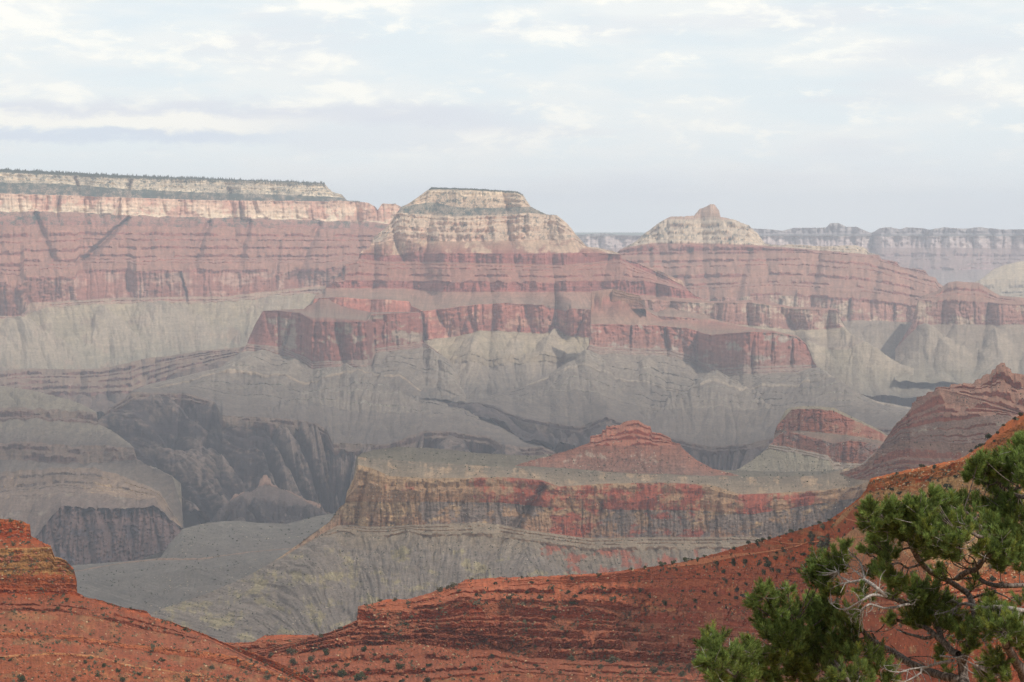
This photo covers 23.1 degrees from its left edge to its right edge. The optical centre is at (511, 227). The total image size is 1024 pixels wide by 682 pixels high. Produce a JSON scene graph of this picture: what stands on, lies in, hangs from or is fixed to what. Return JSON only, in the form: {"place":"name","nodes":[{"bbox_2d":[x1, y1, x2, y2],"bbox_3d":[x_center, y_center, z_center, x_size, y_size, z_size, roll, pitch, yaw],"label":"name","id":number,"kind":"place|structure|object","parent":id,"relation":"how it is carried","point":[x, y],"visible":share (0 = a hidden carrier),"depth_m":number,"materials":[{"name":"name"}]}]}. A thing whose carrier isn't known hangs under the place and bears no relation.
{"place":"outdoors","nodes":[
{"label":"outdoors","id":0,"kind":"place"},
{"bbox_2d":[0,386,183,565],"bbox_3d":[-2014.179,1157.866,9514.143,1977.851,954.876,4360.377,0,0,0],"label":"platform","id":1,"kind":"structure","parent":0,"point":[79,485],"depth_m":8756.24,"materials":[{"name":"grey stone"}]},
{"bbox_2d":[0,346,244,419],"bbox_3d":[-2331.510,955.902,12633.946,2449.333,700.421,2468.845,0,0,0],"label":"rock ledge","id":2,"kind":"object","parent":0,"point":[101,392],"visible":0.33,"depth_m":12556.36,"materials":[{"name":"grey stone"}]},
{"bbox_2d":[0,519,316,681],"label":"red bluff","id":3,"kind":"structure","parent":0,"point":[48,571],"depth_m":1422.18,"materials":[{"name":"red stone"}]},
{"bbox_2d":[183,512,200,527],"bbox_3d":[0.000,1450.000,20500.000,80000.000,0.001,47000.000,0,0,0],"label":"canyon floor","id":4,"kind":"structure","parent":0,"point":[190,519],"depth_m":12361.49,"materials":[{"name":"grey stone"}]},
{"bbox_2d":[207,475,330,523],"bbox_3d":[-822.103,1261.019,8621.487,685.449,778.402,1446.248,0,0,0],"label":"gorge knob","id":5,"kind":"object","parent":4,"relation":"on","point":[266,500],"visible":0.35,"depth_m":8568.57,"materials":[{"name":"grey stone"}]},
{"bbox_2d":[0,169,400,370],"bbox_3d":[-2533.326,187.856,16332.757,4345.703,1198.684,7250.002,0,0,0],"label":"rim","id":6,"kind":"object","parent":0,"point":[70,298],"visible":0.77,"depth_m":15564.15,"materials":[{"name":"red stone"}]},
{"bbox_2d":[1,168,758,248],"bbox_3d":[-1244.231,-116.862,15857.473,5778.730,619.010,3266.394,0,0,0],"label":"rim woodland","id":7,"kind":"object","parent":6,"relation":"on","point":[37,170],"visible":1,"depth_m":16572.27,"materials":[{"name":"green plant"}]},
{"bbox_2d":[72,513,334,612],"bbox_3d":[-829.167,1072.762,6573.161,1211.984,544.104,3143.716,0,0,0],"label":"platform","id":8,"kind":"structure","parent":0,"point":[199,578],"depth_m":6504.26,"materials":[{"name":"grey stone"}]},
{"bbox_2d":[98,299,554,523],"bbox_3d":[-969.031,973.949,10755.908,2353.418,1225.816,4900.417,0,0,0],"label":"dark red butte","id":9,"kind":"object","parent":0,"point":[313,401],"visible":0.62,"depth_m":10424.82,"materials":[{"name":"stone"}]},
{"bbox_2d":[304,188,709,402],"bbox_3d":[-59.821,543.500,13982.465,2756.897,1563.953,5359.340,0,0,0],"label":"flat topped mesa","id":10,"kind":"structure","parent":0,"point":[498,302],"depth_m":13592.60,"materials":[{"name":"red stone"}]},
{"bbox_2d":[149,447,869,642],"bbox_3d":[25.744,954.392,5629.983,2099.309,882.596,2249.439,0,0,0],"label":"banded cliff butte","id":11,"kind":"object","parent":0,"point":[545,511],"visible":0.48,"depth_m":5504.53,"materials":[{"name":"stone"}]},
{"bbox_2d":[80,368,1022,641],"bbox_3d":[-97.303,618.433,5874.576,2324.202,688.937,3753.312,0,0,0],"label":"desert scrub","id":12,"kind":"object","parent":11,"relation":"on","point":[518,526],"visible":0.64,"depth_m":5527.99,"materials":[{"name":"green plant"}]},
{"bbox_2d":[151,378,1023,637],"bbox_3d":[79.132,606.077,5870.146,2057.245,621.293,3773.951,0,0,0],"label":"fallen blocks","id":13,"kind":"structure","parent":11,"relation":"on","point":[573,524],"depth_m":5528.53,"materials":[{"name":"red stone"}]},
{"bbox_2d":[515,420,739,475],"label":"red pyramid","id":14,"kind":"object","parent":11,"relation":"on","point":[649,443],"visible":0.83,"depth_m":5829.08,"materials":[{"name":"red stone"}]},
{"bbox_2d":[0,0,1023,231],"label":"sky","id":15,"kind":"structure","parent":0,"point":[604,115],"materials":[{"name":"white"}]},
{"bbox_2d":[224,505,849,681],"bbox_3d":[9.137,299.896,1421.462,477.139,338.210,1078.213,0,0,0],"label":"red slope","id":16,"kind":"structure","parent":0,"point":[423,638],"depth_m":1557.42,"materials":[{"name":"red stone"}]},
{"bbox_2d":[263,673,271,678],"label":"shrub","id":17,"kind":"object","parent":16,"relation":"on","point":[267,676],"visible":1,"depth_m":1397.54,"materials":[{"name":"green plant"}]},
{"bbox_2d":[286,648,297,654],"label":"shrub","id":18,"kind":"object","parent":16,"relation":"on","point":[291,651],"visible":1,"depth_m":1565.75,"materials":[{"name":"green plant"}]},
{"bbox_2d":[289,658,297,664],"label":"shrub","id":19,"kind":"object","parent":16,"relation":"on","point":[293,660],"visible":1,"depth_m":1528.61,"materials":[{"name":"green plant"}]},
{"bbox_2d":[322,649,329,654],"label":"shrub","id":20,"kind":"object","parent":16,"relation":"on","point":[326,651],"visible":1,"depth_m":1556.22,"materials":[{"name":"green plant"}]},
{"bbox_2d":[337,668,346,676],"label":"shrub","id":21,"kind":"object","parent":16,"relation":"on","point":[341,672],"visible":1,"depth_m":1504.05,"materials":[{"name":"green plant"}]},
{"bbox_2d":[353,672,367,680],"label":"shrub","id":22,"kind":"object","parent":16,"relation":"on","point":[359,676],"visible":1,"depth_m":1480.98,"materials":[{"name":"green plant"}]},
{"bbox_2d":[382,658,389,662],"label":"shrub","id":23,"kind":"object","parent":16,"relation":"on","point":[386,660],"visible":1,"depth_m":1548.33,"materials":[{"name":"green plant"}]},
{"bbox_2d":[396,663,404,669],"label":"shrub","id":24,"kind":"object","parent":16,"relation":"on","point":[399,666],"visible":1,"depth_m":1533.04,"materials":[{"name":"green plant"}]},
{"bbox_2d":[0,519,827,681],"bbox_3d":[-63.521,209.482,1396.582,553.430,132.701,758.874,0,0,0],"label":"red rubble","id":25,"kind":"object","parent":16,"relation":"on","point":[358,642],"visible":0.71,"depth_m":1494.49,"materials":[{"name":"stone"}]},
{"bbox_2d":[0,418,1023,681],"bbox_3d":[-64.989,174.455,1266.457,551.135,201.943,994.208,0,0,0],"label":"scrub","id":26,"kind":"object","parent":16,"relation":"on","point":[478,602],"visible":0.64,"depth_m":1469.66,"materials":[{"name":"green plant"}]},
{"bbox_2d":[0,455,1023,681],"bbox_3d":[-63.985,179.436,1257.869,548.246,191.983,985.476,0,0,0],"label":"pale rubble","id":27,"kind":"object","parent":16,"relation":"on","point":[567,604],"visible":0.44,"depth_m":1372.11,"materials":[{"name":"stone"}]},
{"bbox_2d":[566,655,575,660],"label":"shrub","id":28,"kind":"object","parent":16,"relation":"on","point":[571,658],"visible":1,"depth_m":1509.76,"materials":[{"name":"green plant"}]},
{"bbox_2d":[604,656,621,662],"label":"shrub","id":29,"kind":"object","parent":16,"relation":"on","point":[611,659],"visible":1,"depth_m":1451.91,"materials":[{"name":"green plant"}]},
{"bbox_2d":[649,666,657,673],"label":"shrub","id":30,"kind":"object","parent":16,"relation":"on","point":[652,670],"visible":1,"depth_m":1345.52,"materials":[{"name":"green plant"}]},
{"bbox_2d":[679,670,685,676],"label":"shrub","id":31,"kind":"object","parent":16,"relation":"on","point":[681,673],"visible":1,"depth_m":1293.62,"materials":[{"name":"green plant"}]},
{"bbox_2d":[764,561,770,567],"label":"shrub","id":32,"kind":"object","parent":16,"relation":"on","point":[767,564],"visible":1,"depth_m":1302.10,"materials":[{"name":"green plant"}]},
{"bbox_2d":[807,533,814,540],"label":"shrub","id":33,"kind":"object","parent":16,"relation":"on","point":[812,535],"visible":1,"depth_m":1266.08,"materials":[{"name":"green plant"}]},
{"bbox_2d":[816,535,829,549],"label":"shrub","id":34,"kind":"object","parent":16,"relation":"on","point":[821,543],"visible":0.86,"depth_m":1250.25,"materials":[{"name":"green plant"}]},
{"bbox_2d":[447,289,910,469],"bbox_3d":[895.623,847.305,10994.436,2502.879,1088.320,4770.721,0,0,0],"label":"red butte","id":35,"kind":"object","parent":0,"point":[715,394],"visible":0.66,"depth_m":10925.06,"materials":[{"name":"stone"}]},
{"bbox_2d":[611,289,645,315],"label":"tower block","id":36,"kind":"structure","parent":35,"relation":"on","point":[632,301],"depth_m":12209.63,"materials":[{"name":"red stone"}]},
{"bbox_2d":[574,232,871,234],"bbox_3d":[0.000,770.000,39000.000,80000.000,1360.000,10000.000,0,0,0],"label":"plateau","id":37,"kind":"structure","parent":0,"point":[621,233],"depth_m":36003.25,"materials":[{"name":"grey stone"}]},
{"bbox_2d":[667,507,865,567],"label":"path","id":38,"kind":"structure","parent":0,"point":[706,560],"depth_m":1399.45,"materials":[{"name":"red soil"}]},
{"bbox_2d":[617,204,942,360],"bbox_3d":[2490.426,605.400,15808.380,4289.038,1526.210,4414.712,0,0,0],"label":"pointed temple","id":39,"kind":"structure","parent":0,"point":[872,299],"depth_m":15803.02,"materials":[{"name":"stone"}]},
{"bbox_2d":[642,298,957,406],"bbox_3d":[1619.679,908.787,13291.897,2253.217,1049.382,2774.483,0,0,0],"label":"promontory","id":40,"kind":"structure","parent":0,"point":[839,351],"depth_m":13057.30,"materials":[{"name":"grey stone"}]},
{"bbox_2d":[577,223,1023,285],"bbox_3d":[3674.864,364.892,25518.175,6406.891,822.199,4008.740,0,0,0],"label":"wall","id":41,"kind":"structure","parent":0,"point":[943,256],"depth_m":25916.40,"materials":[{"name":"grey stone"}]},
{"bbox_2d":[737,406,887,471],"bbox_3d":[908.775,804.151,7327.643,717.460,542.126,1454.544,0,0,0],"label":"red cliff block","id":42,"kind":"structure","parent":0,"point":[834,429],"depth_m":7213.15,"materials":[{"name":"red stone"}]},
{"bbox_2d":[827,415,1023,681],"bbox_3d":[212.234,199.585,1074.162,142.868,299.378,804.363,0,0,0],"label":"slope","id":43,"kind":"structure","parent":0,"point":[1009,428],"depth_m":1007.13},
{"bbox_2d":[943,483,951,489],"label":"shrub","id":44,"kind":"object","parent":43,"relation":"on","point":[945,485],"visible":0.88,"depth_m":1015.17,"materials":[{"name":"green plant"}]},
{"bbox_2d":[988,576,995,581],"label":"shrub","id":45,"kind":"object","parent":43,"relation":"on","point":[992,578],"visible":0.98,"depth_m":901.02,"materials":[{"name":"green plant"}]},
{"bbox_2d":[840,362,1023,479],"bbox_3d":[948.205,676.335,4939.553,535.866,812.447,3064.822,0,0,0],"label":"red layered ridge","id":46,"kind":"structure","parent":0,"point":[959,418],"depth_m":4926.65,"materials":[{"name":"red stone"}]},
{"bbox_2d":[895,281,1023,383],"bbox_3d":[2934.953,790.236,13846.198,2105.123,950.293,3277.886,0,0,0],"label":"promontory","id":47,"kind":"structure","parent":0,"point":[958,332],"depth_m":13522.03,"materials":[{"name":"grey stone"}]},
{"bbox_2d":[976,261,1023,297],"bbox_3d":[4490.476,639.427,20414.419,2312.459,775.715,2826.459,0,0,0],"label":"bench","id":48,"kind":"object","parent":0,"point":[1006,280],"visible":0.35,"depth_m":20401.32,"materials":[{"name":"grey stone"}]},
{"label":"ground","id":49,"kind":"structure","parent":0,"visible":0},
{"bbox_2d":[691,430,1023,681],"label":"pine tree","id":50,"kind":"object","parent":49,"relation":"on","point":[917,524],"visible":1,"depth_m":19.90,"materials":[{"name":"green plant"}]}
]}

